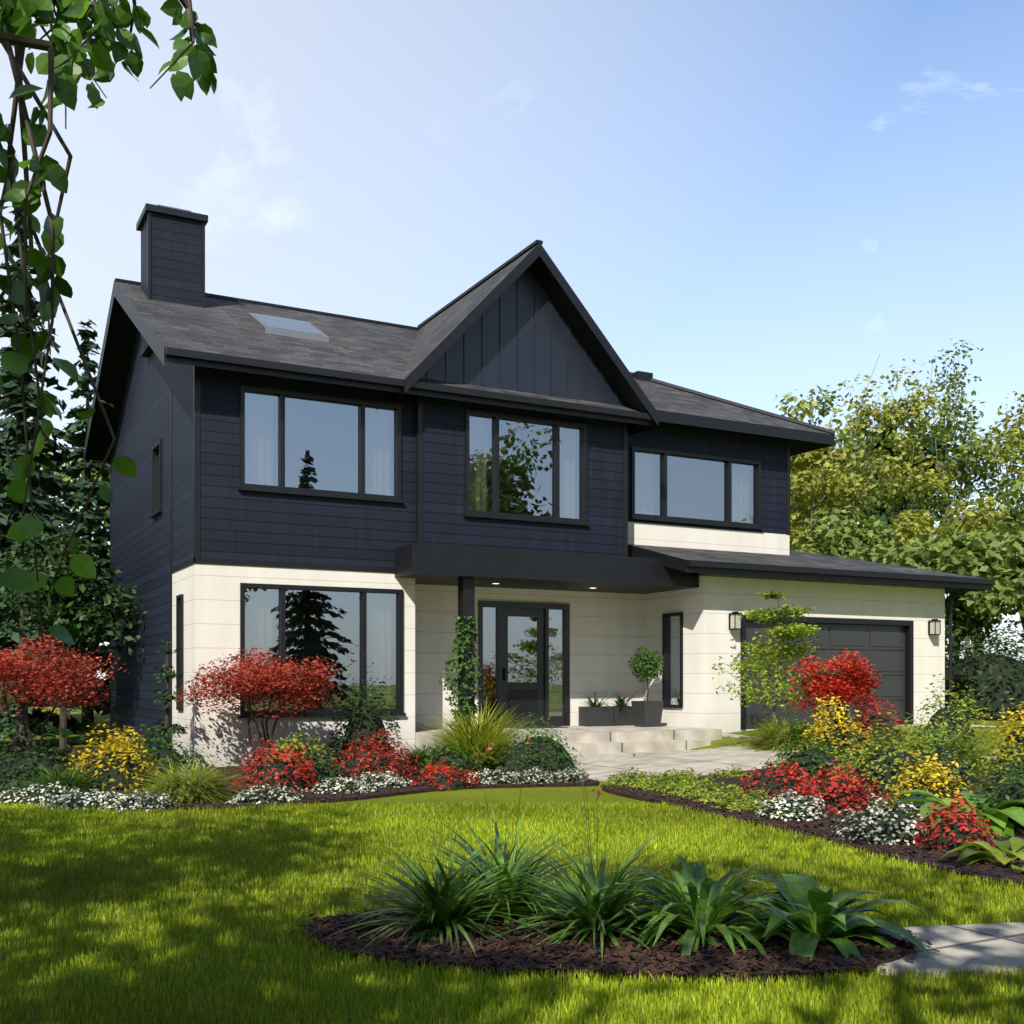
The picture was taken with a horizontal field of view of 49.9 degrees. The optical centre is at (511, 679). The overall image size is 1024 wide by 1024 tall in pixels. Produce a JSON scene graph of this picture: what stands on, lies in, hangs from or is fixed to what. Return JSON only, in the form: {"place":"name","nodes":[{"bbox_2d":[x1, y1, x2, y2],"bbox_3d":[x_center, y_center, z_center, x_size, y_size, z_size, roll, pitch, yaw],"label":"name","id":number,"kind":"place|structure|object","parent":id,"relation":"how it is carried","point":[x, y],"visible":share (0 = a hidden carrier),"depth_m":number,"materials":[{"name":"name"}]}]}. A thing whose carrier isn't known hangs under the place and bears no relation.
{"place":"outdoors","nodes":[
{"label":"outdoors","id":0,"kind":"place"},
{"bbox_2d":[0,706,1023,1023],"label":"lawn","id":1,"kind":"structure","parent":0,"point":[534,794],"depth_m":7.46,"materials":[{"name":"green plant"}]},
{"bbox_2d":[0,362,94,673],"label":"conifer tree","id":2,"kind":"object","parent":1,"relation":"on","point":[38,492],"visible":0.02,"depth_m":44.31,"materials":[{"name":"green plant"}]},
{"bbox_2d":[0,372,100,745],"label":"conifer tree","id":3,"kind":"object","parent":1,"relation":"on","point":[10,516],"visible":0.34,"depth_m":25.77,"materials":[{"name":"green plant"}]},
{"bbox_2d":[0,455,108,621],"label":"broadleaf tree","id":4,"kind":"object","parent":1,"relation":"on","point":[96,552],"visible":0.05,"depth_m":28.28,"materials":[{"name":"green plant"}]},
{"bbox_2d":[0,207,109,709],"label":"conifer tree","id":5,"kind":"object","parent":1,"relation":"on","point":[51,445],"visible":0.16,"depth_m":31.44,"materials":[{"name":"green plant"}]},
{"bbox_2d":[0,634,130,758],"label":"japanese maple tree","id":6,"kind":"object","parent":1,"relation":"on","point":[49,683],"visible":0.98,"depth_m":16.77,"materials":[{"name":"red plant"}]},
{"bbox_2d":[33,319,109,724],"bbox_3d":[-14.599,-5.428,38.035,4.658,14.156,4.502,0,0,-10],"label":"conifer tree","id":7,"kind":"object","parent":1,"relation":"on","point":[92,516],"visible":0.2,"depth_m":37.76,"materials":[{"name":"green plant"}]},
{"bbox_2d":[0,525,146,749],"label":"broadleaf tree","id":8,"kind":"object","parent":1,"relation":"on","point":[89,622],"visible":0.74,"depth_m":23.28,"materials":[{"name":"green plant"}]},
{"bbox_2d":[41,425,109,560],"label":"tree","id":9,"kind":"object","parent":1,"relation":"on","point":[63,476],"depth_m":63.95,"materials":[{"name":"green plant"}]},
{"bbox_2d":[176,646,341,762],"bbox_3d":[-4.159,0.498,18.220,2.676,2.127,2.944,0,0,-5],"label":"japanese maple tree","id":10,"kind":"object","parent":1,"relation":"on","point":[248,683],"visible":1,"depth_m":17.81,"materials":[{"name":"red plant"}]},
{"bbox_2d":[0,746,599,811],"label":"bed mulch","id":11,"kind":"object","parent":1,"relation":"on","point":[407,790],"visible":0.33,"depth_m":15.12,"materials":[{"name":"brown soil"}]},
{"bbox_2d":[0,781,79,805],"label":"white flowers","id":12,"kind":"object","parent":11,"relation":"on","point":[37,795],"visible":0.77,"depth_m":13.66,"materials":[{"name":"white plant"}]},
{"bbox_2d":[0,741,83,790],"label":"dark green shrub","id":13,"kind":"object","parent":11,"relation":"on","point":[17,766],"visible":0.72,"depth_m":15.23,"materials":[{"name":"green plant"}]},
{"bbox_2d":[0,570,84,764],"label":"shrub","id":14,"kind":"object","parent":11,"relation":"on","point":[21,626],"visible":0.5,"depth_m":19.42,"materials":[{"name":"green plant"}]},
{"bbox_2d":[5,758,122,795],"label":"dark grass","id":15,"kind":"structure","parent":11,"relation":"on","point":[67,780],"depth_m":14.38,"materials":[{"name":"green plant"}]},
{"bbox_2d":[39,786,125,811],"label":"white flowers","id":16,"kind":"object","parent":11,"relation":"on","point":[83,800],"visible":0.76,"depth_m":13.04,"materials":[{"name":"white plant"}]},
{"bbox_2d":[54,723,160,790],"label":"yellow shrub","id":17,"kind":"object","parent":11,"relation":"on","point":[117,763],"visible":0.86,"depth_m":15.14,"materials":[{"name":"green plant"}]},
{"bbox_2d":[98,788,178,813],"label":"white flowers","id":18,"kind":"object","parent":11,"relation":"on","point":[132,802],"visible":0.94,"depth_m":12.86,"materials":[{"name":"white plant"}]},
{"bbox_2d":[105,724,216,782],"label":"green shrub","id":19,"kind":"object","parent":11,"relation":"on","point":[159,753],"visible":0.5,"depth_m":16.48,"materials":[{"name":"green plant"}]},
{"bbox_2d":[145,640,190,765],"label":"shrub","id":20,"kind":"object","parent":11,"relation":"on","point":[166,698],"visible":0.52,"depth_m":18.33,"materials":[{"name":"green plant"}]},
{"bbox_2d":[102,754,256,804],"bbox_3d":[-4.076,1.579,13.941,2.256,1.301,2.342,0,0,44],"label":"grass mound","id":21,"kind":"object","parent":11,"relation":"on","point":[192,784],"depth_m":13.68,"materials":[{"name":"green plant"}]},
{"bbox_2d":[222,784,305,803],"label":"white flowers","id":22,"kind":"object","parent":11,"relation":"on","point":[266,795],"visible":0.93,"depth_m":13.56,"materials":[{"name":"white plant"}]},
{"bbox_2d":[229,738,318,793],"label":"red shrub","id":23,"kind":"object","parent":11,"relation":"on","point":[282,771],"visible":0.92,"depth_m":14.79,"materials":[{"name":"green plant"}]},
{"bbox_2d":[264,729,335,770],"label":"yellow green shrub","id":24,"kind":"object","parent":11,"relation":"on","point":[299,744],"visible":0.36,"depth_m":17.39,"materials":[{"name":"green plant"}]},
{"bbox_2d":[290,746,342,784],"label":"green shrub","id":25,"kind":"object","parent":11,"relation":"on","point":[321,770],"visible":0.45,"depth_m":16.11,"materials":[{"name":"green plant"}]},
{"bbox_2d":[303,775,376,793],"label":"white flowers","id":26,"kind":"object","parent":11,"relation":"on","point":[346,785],"visible":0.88,"depth_m":14.72,"materials":[{"name":"white plant"}]},
{"bbox_2d":[326,640,401,768],"bbox_3d":[-2.525,0.423,19.042,1.351,2.286,1.436,0,0,-28],"label":"shrub","id":27,"kind":"object","parent":11,"relation":"on","point":[366,717],"visible":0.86,"depth_m":18.78,"materials":[{"name":"green plant"}]},
{"bbox_2d":[327,727,419,778],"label":"red shrub","id":28,"kind":"object","parent":11,"relation":"on","point":[375,761],"visible":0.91,"depth_m":16.90,"materials":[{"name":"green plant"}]},
{"bbox_2d":[351,771,415,787],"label":"white flowers","id":29,"kind":"object","parent":11,"relation":"on","point":[380,781],"visible":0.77,"depth_m":15.53,"materials":[{"name":"white plant"}]},
{"bbox_2d":[390,740,443,769],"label":"flowering shrub","id":30,"kind":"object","parent":11,"relation":"on","point":[414,757],"depth_m":18.75,"materials":[{"name":"green plant"}]},
{"bbox_2d":[411,759,480,790],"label":"red shrub","id":31,"kind":"object","parent":11,"relation":"on","point":[451,780],"visible":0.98,"depth_m":15.58,"materials":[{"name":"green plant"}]},
{"bbox_2d":[415,739,486,776],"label":"green shrub","id":32,"kind":"object","parent":11,"relation":"on","point":[450,758],"visible":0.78,"depth_m":17.20,"materials":[{"name":"green plant"}]},
{"bbox_2d":[396,697,551,768],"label":"tall grass","id":33,"kind":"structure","parent":11,"relation":"on","point":[479,738],"depth_m":18.40,"materials":[{"name":"green plant"}]},
{"bbox_2d":[465,766,521,784],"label":"white flowers","id":34,"kind":"object","parent":11,"relation":"on","point":[494,777],"visible":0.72,"depth_m":16.03,"materials":[{"name":"white plant"}]},
{"bbox_2d":[510,766,557,783],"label":"white flowers","id":35,"kind":"object","parent":11,"relation":"on","point":[538,776],"visible":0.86,"depth_m":16.07,"materials":[{"name":"white plant"}]},
{"bbox_2d":[487,712,586,776],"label":"boxwood shrub","id":36,"kind":"object","parent":11,"relation":"on","point":[545,752],"visible":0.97,"depth_m":16.72,"materials":[{"name":"green plant"}]},
{"bbox_2d":[550,765,588,782],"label":"white flowers","id":37,"kind":"object","parent":11,"relation":"on","point":[565,775],"visible":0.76,"depth_m":16.27,"materials":[{"name":"white plant"}]},
{"bbox_2d":[84,203,994,766],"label":"house","id":38,"kind":"structure","parent":1,"relation":"on","point":[540,483],"depth_m":22.29,"materials":[{"name":"black wood"}]},
{"bbox_2d":[439,616,483,724],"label":"climbing vine","id":39,"kind":"object","parent":38,"relation":"on","point":[454,661],"visible":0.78,"depth_m":20.71,"materials":[{"name":"green plant"}]},
{"bbox_2d":[579,706,613,726],"bbox_3d":[1.833,0.790,23.955,0.650,0.420,0.400,0,0,-28],"label":"planter trough","id":40,"kind":"object","parent":38,"relation":"on","point":[589,716],"visible":1,"depth_m":23.78,"materials":[{"name":"grey concrete"}]},
{"bbox_2d":[610,706,633,725],"bbox_3d":[2.416,0.790,24.265,0.630,0.420,0.400,0,0,-28],"label":"planter trough","id":41,"kind":"object","parent":38,"relation":"on","point":[623,715],"visible":0.6,"depth_m":24.05,"materials":[{"name":"grey"}]},
{"bbox_2d":[631,701,663,726],"bbox_3d":[2.903,0.725,23.595,0.500,0.550,0.500,0,0,-28],"label":"tall planter","id":42,"kind":"object","parent":38,"relation":"on","point":[647,713],"visible":1,"depth_m":23.42,"materials":[{"name":"grey"}]},
{"bbox_2d":[628,646,664,700],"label":"topiary plant","id":43,"kind":"object","parent":42,"relation":"on","point":[647,663],"visible":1,"depth_m":23.45,"materials":[{"name":"green plant"}]},
{"bbox_2d":[729,611,741,629],"bbox_3d":[4.693,-1.250,23.167,0.194,0.380,0.237,0,0,-28],"label":"wall lantern","id":44,"kind":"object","parent":38,"relation":"attached to","point":[735,623],"depth_m":23.10,"materials":[{"name":"white glass"}]},
{"bbox_2d":[928,619,940,634],"bbox_3d":[9.964,-1.250,25.969,0.194,0.380,0.237,0,0,-28],"label":"wall lantern","id":45,"kind":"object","parent":38,"relation":"attached to","point":[934,626],"depth_m":25.91,"materials":[{"name":"white glass"}]},
{"bbox_2d":[291,907,939,982],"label":"bed mulch","id":46,"kind":"object","parent":1,"relation":"on","point":[888,959],"visible":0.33,"depth_m":5.82,"materials":[{"name":"brown wood"}]},
{"bbox_2d":[294,829,568,955],"bbox_3d":[-0.445,1.483,6.733,1.920,1.079,1.814,0,0,-28],"label":"daylily plant","id":47,"kind":"object","parent":46,"relation":"on","point":[442,906],"visible":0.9,"depth_m":6.68,"materials":[{"name":"green plant"}]},
{"bbox_2d":[364,740,647,932],"bbox_3d":[-0.024,1.157,7.247,2.158,1.562,1.978,0,0,-28],"label":"daylily plant","id":48,"kind":"object","parent":46,"relation":"on","point":[500,858],"visible":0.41,"depth_m":7.23,"materials":[{"name":"green plant"}]},
{"bbox_2d":[478,773,728,959],"bbox_3d":[0.510,1.251,6.723,1.876,1.342,1.895,0,0,-28],"label":"daylily plant","id":49,"kind":"object","parent":46,"relation":"on","point":[592,908],"visible":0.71,"depth_m":6.59,"materials":[{"name":"green plant"}]},
{"bbox_2d":[572,854,829,957],"bbox_3d":[1.174,1.486,6.614,1.566,0.784,1.651,0,0,-28],"label":"leafy plant","id":50,"kind":"object","parent":46,"relation":"on","point":[716,911],"visible":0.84,"depth_m":6.42,"materials":[{"name":"green plant"}]},
{"bbox_2d":[722,873,934,959],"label":"broadleaf plant","id":51,"kind":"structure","parent":46,"relation":"on","point":[820,916],"depth_m":6.30,"materials":[{"name":"green plant"}]},
{"bbox_2d":[575,746,799,781],"bbox_3d":[3.074,1.405,18.533,4.750,0.330,3.300,0,0,-28],"label":"path landing","id":52,"kind":"object","parent":1,"relation":"on","point":[706,761],"visible":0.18,"depth_m":18.60,"materials":[{"name":"concrete"}]},
{"bbox_2d":[731,711,827,752],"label":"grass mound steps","id":53,"kind":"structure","parent":1,"relation":"on","point":[772,739],"depth_m":19.92,"materials":[{"name":"green plant"}]},
{"bbox_2d":[712,589,874,723],"bbox_3d":[5.204,-0.249,20.657,3.018,2.931,3.466,0,0,20],"label":"young tree","id":54,"kind":"object","parent":1,"relation":"on","point":[795,630],"visible":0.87,"depth_m":20.55,"materials":[{"name":"green plant"}]},
{"bbox_2d":[775,385,842,534],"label":"tree","id":55,"kind":"object","parent":1,"relation":"on","point":[822,411],"visible":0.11,"depth_m":46.41,"materials":[{"name":"green plant"}]},
{"bbox_2d":[596,740,1023,887],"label":"bed mulch","id":56,"kind":"object","parent":1,"relation":"on","point":[990,874],"visible":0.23,"depth_m":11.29,"materials":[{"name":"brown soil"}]},
{"bbox_2d":[606,767,659,786],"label":"plant","id":57,"kind":"object","parent":56,"relation":"on","point":[630,780],"visible":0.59,"depth_m":15.52,"materials":[{"name":"green plant"}]},
{"bbox_2d":[632,772,689,790],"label":"plant","id":58,"kind":"object","parent":56,"relation":"on","point":[653,783],"visible":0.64,"depth_m":14.90,"materials":[{"name":"green plant"}]},
{"bbox_2d":[656,776,716,796],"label":"plant","id":59,"kind":"object","parent":56,"relation":"on","point":[681,789],"visible":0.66,"depth_m":14.22,"materials":[{"name":"green plant"}]},
{"bbox_2d":[661,767,711,781],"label":"plant","id":60,"kind":"object","parent":56,"relation":"on","point":[682,773],"visible":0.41,"depth_m":15.74,"materials":[{"name":"green plant"}]},
{"bbox_2d":[683,781,745,803],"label":"plant","id":61,"kind":"object","parent":56,"relation":"on","point":[715,795],"visible":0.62,"depth_m":13.51,"materials":[{"name":"green plant"}]},
{"bbox_2d":[709,765,757,777],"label":"plant","id":62,"kind":"object","parent":56,"relation":"on","point":[732,773],"visible":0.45,"depth_m":15.98,"materials":[{"name":"green plant"}]},
{"bbox_2d":[709,787,779,811],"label":"plant","id":63,"kind":"object","parent":56,"relation":"on","point":[742,802],"visible":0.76,"depth_m":12.74,"materials":[{"name":"green plant"}]},
{"bbox_2d":[737,757,822,800],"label":"red shrub","id":64,"kind":"object","parent":56,"relation":"on","point":[776,784],"visible":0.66,"depth_m":13.47,"materials":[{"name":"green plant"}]},
{"bbox_2d":[753,789,828,820],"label":"white flower","id":65,"kind":"object","parent":56,"relation":"on","point":[797,808],"visible":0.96,"depth_m":11.91,"materials":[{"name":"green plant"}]},
{"bbox_2d":[760,719,856,783],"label":"green shrub","id":66,"kind":"object","parent":56,"relation":"on","point":[817,758],"visible":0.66,"depth_m":15.21,"materials":[{"name":"green plant"}]},
{"bbox_2d":[785,648,882,726],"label":"shrub","id":67,"kind":"object","parent":56,"relation":"on","point":[847,684],"visible":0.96,"depth_m":18.29,"materials":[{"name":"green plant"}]},
{"bbox_2d":[795,696,882,765],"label":"yellow shrub","id":68,"kind":"object","parent":56,"relation":"on","point":[841,733],"visible":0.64,"depth_m":16.93,"materials":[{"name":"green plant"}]},
{"bbox_2d":[795,759,891,814],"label":"red shrub","id":69,"kind":"object","parent":56,"relation":"on","point":[841,794],"visible":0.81,"depth_m":12.37,"materials":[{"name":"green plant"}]},
{"bbox_2d":[829,793,929,845],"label":"white flower","id":70,"kind":"object","parent":56,"relation":"on","point":[889,826],"visible":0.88,"depth_m":10.28,"materials":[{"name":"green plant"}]},
{"bbox_2d":[851,693,911,752],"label":"red shrub","id":71,"kind":"object","parent":56,"relation":"on","point":[872,723],"visible":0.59,"depth_m":18.37,"materials":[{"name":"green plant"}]},
{"bbox_2d":[828,710,950,799],"bbox_3d":[4.728,0.964,13.824,1.538,1.173,1.486,0,0,-28],"label":"yellow green shrub","id":72,"kind":"object","parent":56,"relation":"on","point":[879,764],"visible":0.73,"depth_m":13.60,"materials":[{"name":"green plant"}]},
{"bbox_2d":[886,747,971,816],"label":"yellow shrub","id":73,"kind":"object","parent":56,"relation":"on","point":[938,788],"visible":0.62,"depth_m":12.03,"materials":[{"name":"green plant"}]},
{"bbox_2d":[863,719,1005,779],"bbox_3d":[6.186,1.069,16.086,2.769,1.113,2.730,0,0,-28],"label":"flowering shrub","id":74,"kind":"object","parent":56,"relation":"on","point":[961,749],"depth_m":15.90,"materials":[{"name":"green"}]},
{"bbox_2d":[889,710,989,788],"bbox_3d":[5.644,0.971,14.869,1.669,1.128,1.625,0,0,-28],"label":"green shrub","id":75,"kind":"object","parent":56,"relation":"on","point":[961,769],"visible":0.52,"depth_m":14.57,"materials":[{"name":"green plant"}]},
{"bbox_2d":[883,789,1023,836],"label":"hosta plant","id":76,"kind":"object","parent":56,"relation":"on","point":[1002,825],"visible":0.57,"depth_m":10.96,"materials":[{"name":"green plant"}]},
{"bbox_2d":[912,794,998,850],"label":"red shrub","id":77,"kind":"object","parent":56,"relation":"on","point":[950,832],"visible":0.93,"depth_m":9.79,"materials":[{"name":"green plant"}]},
{"bbox_2d":[940,837,1023,870],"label":"hosta plant","id":78,"kind":"object","parent":56,"relation":"on","point":[969,854],"visible":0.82,"depth_m":9.12,"materials":[{"name":"green plant"}]},
{"bbox_2d":[963,736,1023,797],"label":"shrub","id":79,"kind":"object","parent":56,"relation":"on","point":[998,779],"visible":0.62,"depth_m":12.81,"materials":[{"name":"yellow plant"}]},
{"bbox_2d":[968,757,1023,831],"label":"green shrub","id":80,"kind":"object","parent":56,"relation":"on","point":[1014,791],"visible":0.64,"depth_m":11.24,"materials":[{"name":"green plant"}]},
{"bbox_2d":[975,698,1023,769],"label":"yellow shrub","id":81,"kind":"object","parent":56,"relation":"on","point":[1017,733],"visible":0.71,"depth_m":16.00,"materials":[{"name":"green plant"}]},
{"bbox_2d":[774,389,876,553],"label":"tree","id":82,"kind":"object","parent":1,"relation":"on","point":[806,463],"visible":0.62,"depth_m":41.43,"materials":[{"name":"green plant"}]},
{"bbox_2d":[789,501,907,564],"bbox_3d":[10.791,-2.470,37.566,6.504,7.258,5.654,0,0,8],"label":"tree","id":83,"kind":"object","parent":1,"relation":"on","point":[847,537],"visible":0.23,"depth_m":36.86,"materials":[{"name":"green plant"}]},
{"bbox_2d":[818,401,905,551],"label":"tree","id":84,"kind":"object","parent":1,"relation":"on","point":[873,499],"visible":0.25,"depth_m":54.50,"materials":[{"name":"green plant"}]},
{"bbox_2d":[832,411,973,541],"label":"tree","id":85,"kind":"object","parent":1,"relation":"on","point":[882,510],"visible":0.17,"depth_m":67.61,"materials":[{"name":"green plant"}]},
{"bbox_2d":[837,354,970,524],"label":"tree","id":86,"kind":"object","parent":1,"relation":"on","point":[915,410],"visible":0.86,"depth_m":54.51,"materials":[{"name":"green plant"}]},
{"bbox_2d":[869,526,1023,670],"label":"tree","id":87,"kind":"object","parent":1,"relation":"on","point":[972,555],"visible":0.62,"depth_m":30.55,"materials":[{"name":"green plant"}]},
{"bbox_2d":[869,922,1023,977],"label":"front path","id":88,"kind":"structure","parent":1,"relation":"on","point":[983,946],"depth_m":6.20,"materials":[{"name":"concrete"}]},
{"bbox_2d":[871,493,1022,655],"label":"tree","id":89,"kind":"object","parent":1,"relation":"on","point":[906,530],"visible":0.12,"depth_m":41.84,"materials":[{"name":"green plant"}]},
{"bbox_2d":[903,673,992,760],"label":"shrub","id":90,"kind":"object","parent":1,"relation":"on","point":[940,715],"visible":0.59,"depth_m":17.00,"materials":[{"name":"green plant"}]},
{"bbox_2d":[904,339,1023,657],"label":"tree","id":91,"kind":"object","parent":1,"relation":"on","point":[966,458],"visible":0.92,"depth_m":54.52,"materials":[{"name":"green plant"}]},
{"bbox_2d":[945,626,1022,666],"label":"hedge shrub","id":92,"kind":"object","parent":1,"relation":"on","point":[987,646],"visible":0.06,"depth_m":35.44,"materials":[{"name":"green plant"}]},
{"bbox_2d":[945,608,1023,720],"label":"hedge shrub","id":93,"kind":"object","parent":1,"relation":"on","point":[995,681],"visible":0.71,"depth_m":28.94,"materials":[{"name":"green plant"}]},
{"bbox_2d":[969,391,1023,617],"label":"tree","id":94,"kind":"object","parent":1,"relation":"on","point":[1018,433],"visible":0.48,"depth_m":54.40,"materials":[{"name":"green plant"}]},
{"bbox_2d":[971,475,1023,630],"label":"tree","id":95,"kind":"object","parent":1,"relation":"on","point":[1009,520],"visible":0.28,"depth_m":35.47,"materials":[{"name":"green plant"}]},
{"bbox_2d":[0,0,1023,679],"label":"sky","id":96,"kind":"structure","parent":0,"point":[751,202],"materials":[{"name":"blue"}]},
{"bbox_3d":[-7.612,-2.364,3.973,4.869,8.052,5.120,0,0,-28],"label":"tree","id":97,"kind":"object","parent":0,"visible":0},
{"bbox_2d":[0,32,136,644],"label":"vine","id":98,"kind":"object","parent":97,"relation":"attached to","point":[25,194],"visible":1,"depth_m":3.01,"materials":[{"name":"green plant"}]},
{"bbox_2d":[0,0,216,128],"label":"tree limb","id":99,"kind":"object","parent":97,"relation":"attached to","point":[73,64],"visible":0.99,"depth_m":3.62,"materials":[{"name":"green plant"}]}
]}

